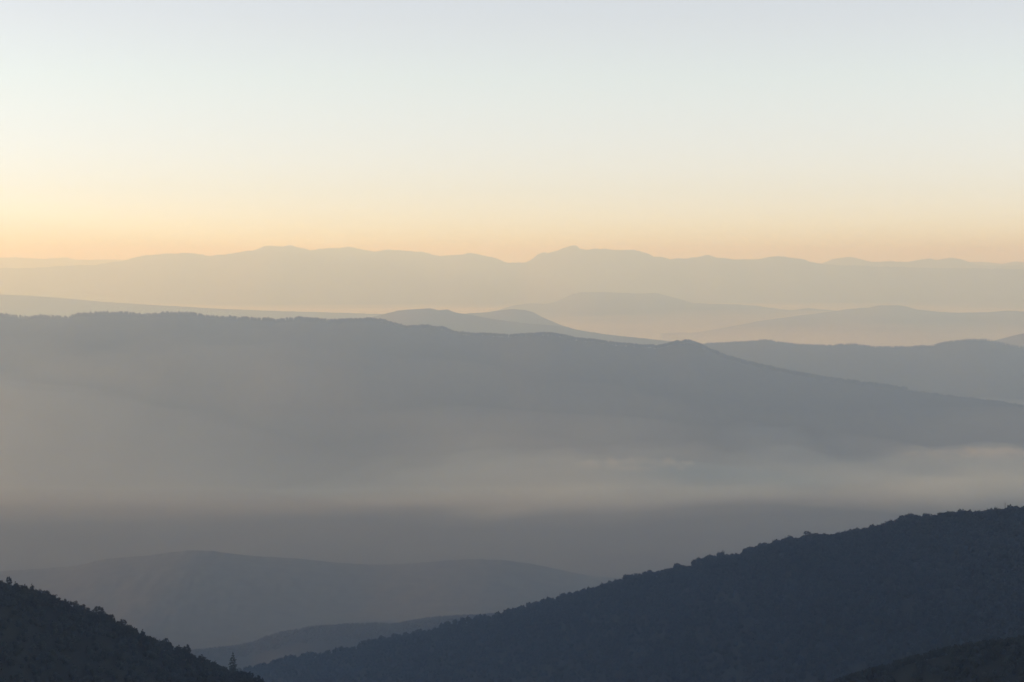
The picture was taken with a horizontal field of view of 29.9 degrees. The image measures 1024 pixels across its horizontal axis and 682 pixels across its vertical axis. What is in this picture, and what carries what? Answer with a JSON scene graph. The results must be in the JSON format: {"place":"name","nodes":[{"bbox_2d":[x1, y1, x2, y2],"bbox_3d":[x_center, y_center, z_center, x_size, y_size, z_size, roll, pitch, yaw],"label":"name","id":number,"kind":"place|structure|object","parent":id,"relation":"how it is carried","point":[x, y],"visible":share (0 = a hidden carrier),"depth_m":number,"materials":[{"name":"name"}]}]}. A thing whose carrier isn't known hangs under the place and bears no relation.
{"place":"outdoors","nodes":[
{"label":"outdoors","id":0,"kind":"place"},
{"bbox_2d":[0,595,218,681],"bbox_3d":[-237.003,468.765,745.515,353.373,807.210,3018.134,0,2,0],"label":"wooded hill","id":1,"kind":"structure","parent":0,"point":[80,658],"depth_m":970.53,"materials":[{"name":"plant"}]},
{"bbox_2d":[6,576,11,583],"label":"broadleaf tree","id":2,"kind":"object","parent":1,"relation":"on","point":[10,580],"visible":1,"depth_m":970.25,"materials":[{"name":"green plant"}]},
{"bbox_2d":[11,586,19,600],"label":"broadleaf tree","id":3,"kind":"object","parent":1,"relation":"on","point":[15,590],"visible":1,"depth_m":969.63,"materials":[{"name":"green plant"}]},
{"bbox_2d":[66,601,72,618],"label":"broadleaf tree","id":4,"kind":"object","parent":1,"relation":"on","point":[68,606],"visible":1,"depth_m":995.07,"materials":[{"name":"green plant"}]},
{"bbox_2d":[71,600,80,612],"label":"broadleaf tree","id":5,"kind":"object","parent":1,"relation":"on","point":[74,603],"visible":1,"depth_m":1003.52,"materials":[{"name":"green plant"}]},
{"bbox_2d":[93,606,104,620],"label":"broadleaf tree","id":6,"kind":"object","parent":1,"relation":"on","point":[96,609],"visible":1,"depth_m":1014.18,"materials":[{"name":"green plant"}]},
{"bbox_2d":[101,616,114,628],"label":"broadleaf tree","id":7,"kind":"object","parent":1,"relation":"on","point":[112,621],"visible":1,"depth_m":1016.12,"materials":[{"name":"green plant"}]},
{"bbox_2d":[120,619,126,628],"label":"broadleaf tree","id":8,"kind":"object","parent":1,"relation":"on","point":[124,622],"visible":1,"depth_m":1027.53,"materials":[{"name":"green plant"}]},
{"bbox_2d":[0,581,254,681],"bbox_3d":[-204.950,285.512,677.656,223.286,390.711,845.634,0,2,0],"label":"forest","id":9,"kind":"object","parent":1,"relation":"on","point":[169,662],"visible":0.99,"depth_m":990.04,"materials":[{"name":"green plant"}]},
{"bbox_2d":[182,644,190,658],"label":"broadleaf tree","id":10,"kind":"object","parent":1,"relation":"on","point":[187,647],"visible":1,"depth_m":1054.85,"materials":[{"name":"green plant"}]},
{"bbox_2d":[198,654,205,661],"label":"broadleaf tree","id":11,"kind":"object","parent":1,"relation":"on","point":[202,657],"visible":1,"depth_m":1061.37,"materials":[{"name":"green plant"}]},
{"bbox_2d":[228,652,237,675],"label":"conifer","id":12,"kind":"object","parent":1,"relation":"on","point":[232,669],"visible":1,"depth_m":1076.54,"materials":[{"name":"green plant"}]},
{"bbox_2d":[253,675,260,681],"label":"broadleaf tree","id":13,"kind":"object","parent":1,"relation":"on","point":[257,678],"visible":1,"depth_m":1088.45,"materials":[{"name":"green plant"}]},
{"bbox_2d":[0,295,381,321],"bbox_3d":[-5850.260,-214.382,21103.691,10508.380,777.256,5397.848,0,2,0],"label":"hills","id":14,"kind":"structure","parent":0,"point":[21,305],"depth_m":21238.46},
{"bbox_2d":[0,550,621,650],"bbox_3d":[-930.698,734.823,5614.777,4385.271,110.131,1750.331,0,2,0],"label":"valley hills","id":15,"kind":"structure","parent":0,"point":[196,599],"depth_m":5713.05,"materials":[{"name":"grey"}]},
{"bbox_2d":[192,617,495,669],"bbox_3d":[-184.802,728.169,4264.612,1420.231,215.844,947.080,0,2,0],"label":"hill","id":16,"kind":"structure","parent":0,"point":[252,659],"depth_m":4166.39,"materials":[{"name":"grey plant"}]},
{"bbox_2d":[190,613,503,661],"bbox_3d":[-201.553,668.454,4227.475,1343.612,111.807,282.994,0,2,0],"label":"forest","id":17,"kind":"object","parent":16,"relation":"on","point":[398,625],"visible":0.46,"depth_m":4214.23,"materials":[{"name":"grey plant"}]},
{"bbox_2d":[0,314,1023,489],"bbox_3d":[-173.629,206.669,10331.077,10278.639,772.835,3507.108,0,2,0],"label":"ridge","id":18,"kind":"structure","parent":0,"point":[131,401],"depth_m":9362.63,"materials":[{"name":"grey"}]},
{"bbox_2d":[0,311,1022,404],"bbox_3d":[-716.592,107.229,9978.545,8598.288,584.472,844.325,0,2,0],"label":"forest","id":19,"kind":"object","parent":18,"relation":"on","point":[702,346],"visible":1,"depth_m":10081.83,"materials":[{"name":"grey plant"}]},
{"bbox_2d":[0,339,1023,624],"bbox_3d":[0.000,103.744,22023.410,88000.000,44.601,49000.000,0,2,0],"label":"valley ground","id":20,"kind":"structure","parent":0,"point":[608,531],"depth_m":7605.94,"materials":[{"name":"grey"}]},
{"bbox_2d":[0,245,1023,313],"bbox_3d":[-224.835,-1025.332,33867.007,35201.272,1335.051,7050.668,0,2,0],"label":"mountains","id":21,"kind":"structure","parent":0,"point":[348,279],"depth_m":32727.78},
{"bbox_2d":[0,257,1023,267],"bbox_3d":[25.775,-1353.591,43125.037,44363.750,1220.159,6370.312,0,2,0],"label":"mountains farthest","id":22,"kind":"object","parent":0,"point":[12,262],"visible":0.06,"depth_m":42838.33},
{"bbox_2d":[0,0,1023,263],"label":"sky","id":23,"kind":"structure","parent":0,"point":[509,131],"materials":[{"name":"white"}]},
{"bbox_2d":[371,308,680,347],"bbox_3d":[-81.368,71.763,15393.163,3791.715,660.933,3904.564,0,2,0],"label":"hills","id":24,"kind":"structure","parent":0,"point":[451,320],"depth_m":15349.39,"materials":[{"name":"grey"}]},
{"bbox_2d":[467,309,706,343],"bbox_3d":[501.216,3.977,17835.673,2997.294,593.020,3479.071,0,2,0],"label":"hills","id":25,"kind":"structure","parent":0,"point":[521,316],"depth_m":17823.49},
{"bbox_2d":[247,525,1023,681],"bbox_3d":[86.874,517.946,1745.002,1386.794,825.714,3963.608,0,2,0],"label":"wooded hill","id":26,"kind":"structure","parent":0,"point":[904,606],"depth_m":2162.73,"materials":[{"name":"plant"}]},
{"bbox_2d":[237,504,1023,681],"bbox_3d":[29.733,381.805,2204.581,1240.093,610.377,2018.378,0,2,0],"label":"forest","id":27,"kind":"object","parent":26,"relation":"on","point":[961,532],"visible":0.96,"depth_m":1932.70,"materials":[{"name":"green plant"}]},
{"bbox_2d":[497,292,832,338],"bbox_3d":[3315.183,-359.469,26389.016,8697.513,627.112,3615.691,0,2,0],"label":"hills","id":28,"kind":"structure","parent":0,"point":[648,315],"depth_m":25920.38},
{"bbox_2d":[660,305,1023,347],"bbox_3d":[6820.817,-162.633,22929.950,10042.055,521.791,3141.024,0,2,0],"label":"hills","id":29,"kind":"structure","parent":0,"point":[889,325],"depth_m":22637.50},
{"bbox_2d":[704,340,1023,404],"bbox_3d":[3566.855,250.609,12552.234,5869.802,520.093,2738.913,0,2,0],"label":"ridge behind","id":30,"kind":"structure","parent":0,"point":[986,370],"depth_m":12254.00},
{"bbox_2d":[703,338,1023,347],"bbox_3d":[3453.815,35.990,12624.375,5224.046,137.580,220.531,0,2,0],"label":"forest","id":31,"kind":"object","parent":30,"relation":"on","point":[936,344],"visible":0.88,"depth_m":12621.02,"materials":[{"name":"grey plant"}]},
{"bbox_2d":[822,257,1023,268],"bbox_3d":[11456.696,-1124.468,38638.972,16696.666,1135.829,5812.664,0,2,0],"label":"distant mountain","id":32,"kind":"structure","parent":0,"point":[941,263],"depth_m":38222.62,"materials":[{"name":"grey"}]},
{"bbox_2d":[850,645,1023,681],"bbox_3d":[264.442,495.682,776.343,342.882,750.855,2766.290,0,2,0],"label":"wooded slope","id":33,"kind":"structure","parent":0,"point":[902,674],"depth_m":871.09,"materials":[{"name":"plant"}]},
{"bbox_2d":[828,635,1023,681],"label":"forest","id":34,"kind":"object","parent":33,"relation":"on","point":[990,646],"visible":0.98,"depth_m":864.97,"materials":[{"name":"green plant"}]},
{"bbox_2d":[930,333,1023,347],"bbox_3d":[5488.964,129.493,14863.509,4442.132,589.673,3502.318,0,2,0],"label":"hills","id":35,"kind":"structure","parent":0,"point":[1016,340],"depth_m":14928.90,"materials":[{"name":"grey"}]}
]}

